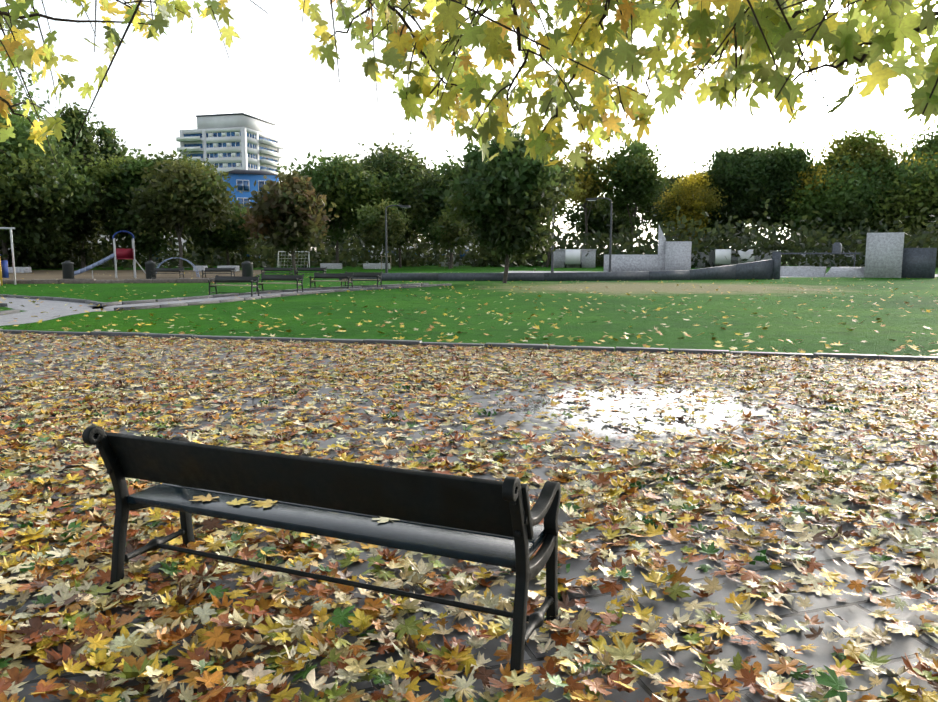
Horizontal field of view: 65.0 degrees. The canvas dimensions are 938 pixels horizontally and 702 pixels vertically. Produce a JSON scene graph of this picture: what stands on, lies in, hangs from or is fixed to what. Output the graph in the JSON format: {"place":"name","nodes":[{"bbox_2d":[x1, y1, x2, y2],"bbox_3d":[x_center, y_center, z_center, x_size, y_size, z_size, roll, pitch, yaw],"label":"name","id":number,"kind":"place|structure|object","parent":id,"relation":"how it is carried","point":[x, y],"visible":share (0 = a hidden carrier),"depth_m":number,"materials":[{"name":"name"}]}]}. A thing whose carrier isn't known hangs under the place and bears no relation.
{"place":"outdoors","nodes":[
{"label":"outdoors","id":0,"kind":"place"},
{"bbox_2d":[0,254,8,285],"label":"playground equipment","id":1,"kind":"object","parent":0,"point":[4,273],"depth_m":38.48,"materials":[{"name":"blue plastic"}]},
{"bbox_2d":[8,234,186,266],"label":"backdrop wall","id":2,"kind":"structure","parent":0,"point":[182,239],"depth_m":107.77,"materials":[{"name":"white paint"}]},
{"bbox_2d":[2,270,263,279],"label":"playground sand","id":3,"kind":"structure","parent":0,"point":[58,274],"depth_m":57.24,"materials":[{"name":"beige sand"}]},
{"bbox_2d":[8,267,31,272],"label":"concrete block","id":4,"kind":"structure","parent":3,"relation":"on","point":[22,269],"depth_m":66.26,"materials":[{"name":"grey concrete"}]},
{"bbox_2d":[61,261,73,278],"bbox_3d":[-25.542,-5.132,46.883,0.702,1.220,0.720,0,7,-2],"label":"litter bin","id":5,"kind":"object","parent":3,"relation":"on","point":[67,269],"visible":0.83,"depth_m":46.63,"materials":[{"name":"grey metal"}]},
{"bbox_2d":[145,261,156,278],"bbox_3d":[-21.115,-5.385,48.830,0.702,1.220,0.720,0,7,-2],"label":"litter bin","id":6,"kind":"object","parent":3,"relation":"on","point":[150,265],"visible":0.85,"depth_m":48.57,"materials":[{"name":"grey metal"}]},
{"bbox_2d":[150,267,183,278],"bbox_3d":[-19.240,-4.933,46.978,2.024,0.799,0.630,1,7,8],"label":"bench","id":7,"kind":"object","parent":3,"relation":"on","point":[179,270],"visible":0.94,"depth_m":47.02,"materials":[{"name":"black metal"}]},
{"bbox_2d":[202,267,234,277],"bbox_3d":[-16.009,-4.946,47.074,2.024,0.799,0.630,1,7,8],"label":"bench","id":8,"kind":"object","parent":3,"relation":"on","point":[231,270],"visible":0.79,"depth_m":47.12,"materials":[{"name":"black metal"}]},
{"bbox_2d":[193,266,207,270],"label":"concrete block","id":9,"kind":"structure","parent":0,"point":[200,268],"depth_m":72.36,"materials":[{"name":"grey concrete"}]},
{"bbox_2d":[217,266,239,270],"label":"concrete block","id":10,"kind":"structure","parent":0,"point":[237,268],"depth_m":72.43,"materials":[{"name":"grey concrete"}]},
{"bbox_2d":[222,169,278,257],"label":"blue house","id":11,"kind":"structure","parent":0,"point":[243,180],"depth_m":126.72,"materials":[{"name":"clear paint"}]},
{"bbox_2d":[348,242,489,264],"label":"hedge","id":12,"kind":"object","parent":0,"point":[461,255],"depth_m":119.98,"materials":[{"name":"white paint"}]},
{"bbox_2d":[0,333,937,701],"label":"pavement slabs","id":13,"kind":"structure","parent":0,"point":[854,611],"depth_m":4.30,"materials":[{"name":"grey stone"}]},
{"bbox_2d":[0,331,937,701],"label":"fallen leaves","id":14,"kind":"object","parent":13,"relation":"on","point":[94,627],"depth_m":3.99,"materials":[{"name":"yellow plant"}]},
{"bbox_2d":[82,426,560,687],"bbox_3d":[-0.666,0.750,3.220,2.050,0.799,0.630,3,8,22],"label":"bench","id":15,"kind":"object","parent":14,"relation":"on","point":[486,521],"visible":0.96,"depth_m":3.03,"materials":[{"name":"black metal"}]},
{"bbox_2d":[189,493,398,522],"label":"leaves","id":16,"kind":"object","parent":15,"relation":"on","point":[264,504],"visible":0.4,"depth_m":3.36,"materials":[{"name":"yellow plant"}]},
{"bbox_2d":[0,379,866,573],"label":"pavement weeds","id":17,"kind":"object","parent":14,"relation":"on","point":[762,557],"visible":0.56,"depth_m":4.92,"materials":[{"name":"green plant"}]},
{"bbox_2d":[0,256,937,356],"bbox_3d":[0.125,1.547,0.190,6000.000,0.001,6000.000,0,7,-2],"label":"lawn","id":18,"kind":"structure","parent":0,"point":[900,327],"depth_m":20.63,"materials":[{"name":"green plant"}]},
{"bbox_2d":[0,227,15,284],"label":"swing frame","id":19,"kind":"object","parent":18,"relation":"on","point":[12,249],"visible":1,"depth_m":39.34,"materials":[{"name":"white metal"}]},
{"bbox_2d":[0,61,63,122],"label":"tree","id":20,"kind":"object","parent":18,"relation":"on","point":[20,94],"depth_m":76.97,"materials":[{"name":"green plant"}]},
{"bbox_2d":[0,99,123,266],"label":"tree","id":21,"kind":"object","parent":18,"relation":"on","point":[40,189],"visible":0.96,"depth_m":71.26,"materials":[{"name":"green plant"}]},
{"bbox_2d":[38,220,109,267],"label":"bush","id":22,"kind":"object","parent":18,"relation":"on","point":[94,239],"depth_m":89.85,"materials":[{"name":"green plant"}]},
{"bbox_2d":[54,102,113,268],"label":"tree","id":23,"kind":"object","parent":18,"relation":"on","point":[72,118],"visible":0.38,"depth_m":81.55,"materials":[{"name":"green plant"}]},
{"bbox_2d":[92,124,135,267],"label":"tree","id":24,"kind":"object","parent":18,"relation":"on","point":[108,135],"visible":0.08,"depth_m":87.05,"materials":[{"name":"green plant"}]},
{"bbox_2d":[2,278,239,283],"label":"playground edge stones","id":25,"kind":"object","parent":18,"relation":"on","point":[93,281],"visible":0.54,"depth_m":41.31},
{"bbox_2d":[96,134,165,232],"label":"tree","id":26,"kind":"object","parent":18,"relation":"on","point":[129,158],"depth_m":114.85,"materials":[{"name":"green plant"}]},
{"bbox_2d":[74,230,199,277],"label":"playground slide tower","id":27,"kind":"structure","parent":18,"relation":"on","point":[119,253],"depth_m":50.44,"materials":[{"name":"metal"}]},
{"bbox_2d":[79,148,201,260],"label":"tree","id":28,"kind":"object","parent":18,"relation":"on","point":[124,178],"visible":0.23,"depth_m":80.72,"materials":[{"name":"green plant"}]},
{"bbox_2d":[114,152,243,267],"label":"tree","id":29,"kind":"object","parent":18,"relation":"on","point":[177,196],"visible":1,"depth_m":72.08,"materials":[{"name":"green plant"}]},
{"bbox_2d":[0,287,370,325],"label":"path gravel","id":30,"kind":"structure","parent":18,"relation":"on","point":[29,309],"depth_m":22.16,"materials":[{"name":"grey gravel"}]},
{"bbox_2d":[208,275,259,296],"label":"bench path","id":31,"kind":"structure","parent":30,"relation":"on","point":[246,279],"depth_m":28.35,"materials":[{"name":"black metal"}]},
{"bbox_2d":[186,203,243,264],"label":"tree","id":32,"kind":"object","parent":18,"relation":"on","point":[205,252],"visible":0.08,"depth_m":114.57,"materials":[{"name":"green plant"}]},
{"bbox_2d":[187,197,258,265],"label":"tree","id":33,"kind":"object","parent":18,"relation":"on","point":[227,239],"visible":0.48,"depth_m":87.74,"materials":[{"name":"green plant"}]},
{"bbox_2d":[176,113,284,258],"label":"tower block","id":34,"kind":"structure","parent":18,"relation":"on","point":[231,142],"depth_m":222.29,"materials":[{"name":"concrete"}]},
{"bbox_2d":[241,261,252,276],"bbox_3d":[-13.711,-4.959,45.552,0.702,1.220,0.720,0,7,-2],"label":"litter bin","id":35,"kind":"object","parent":18,"relation":"on","point":[247,268],"visible":0.73,"depth_m":45.28,"materials":[{"name":"grey metal"}]},
{"bbox_2d":[245,210,276,259],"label":"tree","id":36,"kind":"object","parent":18,"relation":"on","point":[257,239],"visible":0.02,"depth_m":111.37,"materials":[{"name":"green plant"}]},
{"bbox_2d":[261,267,292,276],"bbox_3d":[-12.763,-5.194,48.986,2.024,0.799,0.630,1,7,8],"label":"bench","id":37,"kind":"object","parent":18,"relation":"on","point":[278,269],"visible":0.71,"depth_m":49.02,"materials":[{"name":"black metal"}]},
{"bbox_2d":[256,274,303,291],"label":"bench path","id":38,"kind":"structure","parent":18,"relation":"on","point":[297,278],"depth_m":30.41,"materials":[{"name":"black metal"}]},
{"bbox_2d":[237,168,338,274],"bbox_3d":[-14.825,-10.586,60.694,8.542,8.904,8.392,3,8,23],"label":"tree","id":39,"kind":"object","parent":18,"relation":"on","point":[287,212],"visible":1,"depth_m":58.61,"materials":[{"name":"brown plant"}]},
{"bbox_2d":[277,251,309,267],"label":"football goal","id":40,"kind":"object","parent":18,"relation":"on","point":[295,258],"visible":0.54,"depth_m":87.55,"materials":[{"name":"white paint"}]},
{"bbox_2d":[295,267,326,278],"bbox_3d":[-10.537,-5.203,49.052,2.024,0.799,0.630,1,7,8],"label":"bench","id":41,"kind":"object","parent":18,"relation":"on","point":[310,269],"visible":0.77,"depth_m":49.10,"materials":[{"name":"black metal"}]},
{"bbox_2d":[261,149,397,262],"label":"tree","id":42,"kind":"object","parent":18,"relation":"on","point":[345,187],"visible":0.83,"depth_m":86.33,"materials":[{"name":"green plant"}]},
{"bbox_2d":[320,263,341,268],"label":"concrete block","id":43,"kind":"structure","parent":18,"relation":"on","point":[332,265],"depth_m":84.61,"materials":[{"name":"grey concrete"}]},
{"bbox_2d":[309,272,353,288],"bbox_3d":[-6.182,-3.136,33.143,1.924,0.799,0.630,2,8,16],"label":"bench","id":44,"kind":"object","parent":18,"relation":"on","point":[348,276],"depth_m":33.19,"materials":[{"name":"black metal"}]},
{"bbox_2d":[298,154,367,250],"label":"tree","id":45,"kind":"object","parent":18,"relation":"on","point":[353,234],"visible":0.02,"depth_m":140.63,"materials":[{"name":"green plant"}]},
{"bbox_2d":[341,271,382,286],"bbox_3d":[-5.133,-3.401,35.183,1.924,0.799,0.630,2,8,16],"label":"bench","id":46,"kind":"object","parent":18,"relation":"on","point":[367,274],"depth_m":35.17,"materials":[{"name":"black metal"}]},
{"bbox_2d":[363,263,389,268],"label":"concrete block","id":47,"kind":"structure","parent":18,"relation":"on","point":[371,265],"depth_m":84.76,"materials":[{"name":"grey concrete"}]},
{"bbox_2d":[351,198,410,250],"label":"tree","id":48,"kind":"object","parent":18,"relation":"on","point":[375,224],"visible":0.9,"depth_m":77.59,"materials":[{"name":"green plant"}]},
{"bbox_2d":[381,255,390,269],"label":"tree stakes","id":49,"kind":"object","parent":18,"relation":"on","point":[381,260],"visible":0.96,"depth_m":79.47,"materials":[{"name":"wood"}]},
{"bbox_2d":[344,132,441,266],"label":"tree","id":50,"kind":"object","parent":18,"relation":"on","point":[402,171],"visible":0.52,"depth_m":92.43,"materials":[{"name":"green plant"}]},
{"bbox_2d":[385,205,410,272],"bbox_3d":[-5.898,-9.229,61.023,2.174,5.702,0.350,-1,7,-6],"label":"street lamp","id":51,"kind":"object","parent":18,"relation":"on","point":[386,260],"visible":0.94,"depth_m":60.80,"materials":[{"name":"grey metal"}]},
{"bbox_2d":[396,155,478,267],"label":"tree","id":52,"kind":"object","parent":18,"relation":"on","point":[427,202],"visible":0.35,"depth_m":88.47,"materials":[{"name":"green plant"}]},
{"bbox_2d":[439,262,458,265],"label":"concrete block","id":53,"kind":"structure","parent":18,"relation":"on","point":[443,264],"depth_m":105.73,"materials":[{"name":"grey concrete"}]},
{"bbox_2d":[428,211,469,268],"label":"tree","id":54,"kind":"object","parent":18,"relation":"on","point":[447,235],"visible":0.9,"depth_m":83.66,"materials":[{"name":"green plant"}]},
{"bbox_2d":[0,0,937,170],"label":"tree foliage","id":55,"kind":"object","parent":18,"relation":"on","point":[758,33],"visible":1,"depth_m":4.03,"materials":[{"name":"yellow plant"}]},
{"bbox_2d":[0,198,937,268],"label":"shrubs","id":56,"kind":"object","parent":18,"relation":"on","point":[799,241],"visible":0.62,"depth_m":95.45,"materials":[{"name":"green plant"}]},
{"bbox_2d":[0,283,937,361],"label":"kerb stones","id":57,"kind":"object","parent":18,"relation":"on","point":[611,349],"visible":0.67,"depth_m":13.65,"materials":[{"name":"concrete"}]},
{"bbox_2d":[1,271,937,356],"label":"fallen leaves","id":58,"kind":"object","parent":18,"relation":"on","point":[570,338],"depth_m":16.67,"materials":[{"name":"yellow plant"}]},
{"bbox_2d":[439,117,574,282],"bbox_3d":[2.299,-8.174,40.886,7.885,9.220,9.531,0,7,-2],"label":"tree","id":59,"kind":"object","parent":18,"relation":"on","point":[506,197],"visible":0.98,"depth_m":39.59,"materials":[{"name":"green plant"}]},
{"bbox_2d":[339,252,780,280],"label":"low wall","id":60,"kind":"structure","parent":18,"relation":"on","point":[767,269],"depth_m":46.06,"materials":[{"name":"concrete"}]},
{"bbox_2d":[544,152,585,266],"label":"tree","id":61,"kind":"object","parent":18,"relation":"on","point":[564,180],"visible":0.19,"depth_m":94.58,"materials":[{"name":"green plant"}]},
{"bbox_2d":[564,249,581,267],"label":"parked van","id":62,"kind":"object","parent":18,"relation":"on","point":[573,256],"visible":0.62,"depth_m":92.00,"materials":[{"name":"white paint"}]},
{"bbox_2d":[565,138,622,239],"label":"tree","id":63,"kind":"object","parent":18,"relation":"on","point":[589,173],"visible":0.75,"depth_m":112.87,"materials":[{"name":"green plant"}]},
{"bbox_2d":[558,193,649,247],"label":"tree","id":64,"kind":"object","parent":18,"relation":"on","point":[597,223],"visible":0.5,"depth_m":142.84,"materials":[{"name":"green plant"}]},
{"bbox_2d":[589,132,672,240],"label":"tree","id":65,"kind":"object","parent":18,"relation":"on","point":[637,180],"visible":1,"depth_m":111.80,"materials":[{"name":"green plant"}]},
{"bbox_2d":[637,171,703,239],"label":"tree","id":66,"kind":"object","parent":18,"relation":"on","point":[651,208],"visible":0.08,"depth_m":141.05,"materials":[{"name":"green plant"}]},
{"bbox_2d":[657,170,701,196],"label":"tree","id":67,"kind":"object","parent":18,"relation":"on","point":[671,179],"visible":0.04,"depth_m":138.32,"materials":[{"name":"green plant"}]},
{"bbox_2d":[649,169,730,242],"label":"tree","id":68,"kind":"object","parent":18,"relation":"on","point":[691,195],"visible":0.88,"depth_m":124.30,"materials":[{"name":"yellow plant"}]},
{"bbox_2d":[709,249,730,266],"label":"parked van","id":69,"kind":"object","parent":18,"relation":"on","point":[718,256],"visible":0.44,"depth_m":89.83,"materials":[{"name":"white paint"}]},
{"bbox_2d":[700,172,754,249],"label":"tree","id":70,"kind":"object","parent":18,"relation":"on","point":[712,224],"depth_m":137.19,"materials":[{"name":"green plant"}]},
{"bbox_2d":[694,139,786,247],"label":"tree","id":71,"kind":"object","parent":18,"relation":"on","point":[734,173],"visible":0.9,"depth_m":123.06,"materials":[{"name":"green plant"}]},
{"bbox_2d":[737,249,755,263],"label":"parked van","id":72,"kind":"object","parent":18,"relation":"on","point":[746,254],"visible":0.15,"depth_m":90.73,"materials":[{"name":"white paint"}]},
{"bbox_2d":[704,141,807,166],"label":"tree","id":73,"kind":"object","parent":18,"relation":"on","point":[763,150],"visible":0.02,"depth_m":132.16,"materials":[{"name":"green plant"}]},
{"bbox_2d":[736,137,824,241],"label":"tree","id":74,"kind":"object","parent":18,"relation":"on","point":[792,159],"visible":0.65,"depth_m":122.46,"materials":[{"name":"green plant"}]},
{"bbox_2d":[783,162,869,236],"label":"tree","id":75,"kind":"object","parent":18,"relation":"on","point":[815,180],"depth_m":121.64,"materials":[{"name":"green plant"}]},
{"bbox_2d":[764,153,899,263],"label":"tree","id":76,"kind":"object","parent":18,"relation":"on","point":[848,202],"visible":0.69,"depth_m":117.68,"materials":[{"name":"green plant"}]},
{"bbox_2d":[812,122,916,195],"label":"tree","id":77,"kind":"object","parent":18,"relation":"on","point":[853,147],"visible":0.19,"depth_m":123.77,"materials":[{"name":"green plant"}]},
{"bbox_2d":[866,143,937,243],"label":"tree","id":78,"kind":"object","parent":18,"relation":"on","point":[914,197],"visible":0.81,"depth_m":113.19,"materials":[{"name":"green plant"}]},
{"bbox_2d":[890,116,937,167],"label":"tree","id":79,"kind":"object","parent":18,"relation":"on","point":[931,139],"visible":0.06,"depth_m":124.90,"materials":[{"name":"green plant"}]},
{"bbox_2d":[897,146,937,176],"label":"tree","id":80,"kind":"object","parent":18,"relation":"on","point":[919,161],"visible":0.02,"depth_m":121.97,"materials":[{"name":"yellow plant"}]},
{"bbox_2d":[0,0,937,255],"label":"sky","id":81,"kind":"structure","parent":0,"point":[153,91],"materials":[{"name":"white"}]},
{"bbox_2d":[551,249,596,267],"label":"backdrop wall","id":82,"kind":"structure","parent":0,"point":[588,260],"depth_m":94.24,"materials":[{"name":"concrete"}]},
{"bbox_2d":[501,271,937,276],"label":"skatepark floor","id":83,"kind":"structure","parent":0,"point":[936,275],"depth_m":71.39,"materials":[{"name":"concrete"}]},
{"bbox_2d":[550,160,554,272],"bbox_3d":[5.978,-11.074,60.800,2.174,9.419,0.350,1,7,6],"label":"street lamp","id":84,"kind":"object","parent":83,"relation":"on","point":[552,262],"visible":0.31,"depth_m":61.03,"materials":[{"name":"grey metal"}]},
{"bbox_2d":[586,197,611,271],"bbox_3d":[10.652,-9.426,60.386,2.174,6.257,0.350,1,8,11],"label":"street lamp","id":85,"kind":"object","parent":83,"relation":"on","point":[610,243],"visible":0.85,"depth_m":60.06,"materials":[{"name":"grey metal"}]},
{"bbox_2d":[604,226,691,271],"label":"concrete wall","id":86,"kind":"structure","parent":83,"relation":"on","point":[673,255],"depth_m":68.18,"materials":[{"name":"concrete"}]},
{"bbox_2d":[780,232,936,277],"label":"concrete wall","id":87,"kind":"structure","parent":83,"relation":"on","point":[887,255],"depth_m":51.61,"materials":[{"name":"concrete"}]},
{"bbox_2d":[691,251,778,267],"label":"bush","id":88,"kind":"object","parent":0,"point":[734,261],"depth_m":92.98,"materials":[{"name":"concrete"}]},
{"bbox_2d":[799,251,864,266],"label":"bush","id":89,"kind":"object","parent":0,"point":[820,265],"depth_m":99.92,"materials":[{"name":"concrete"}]}
]}

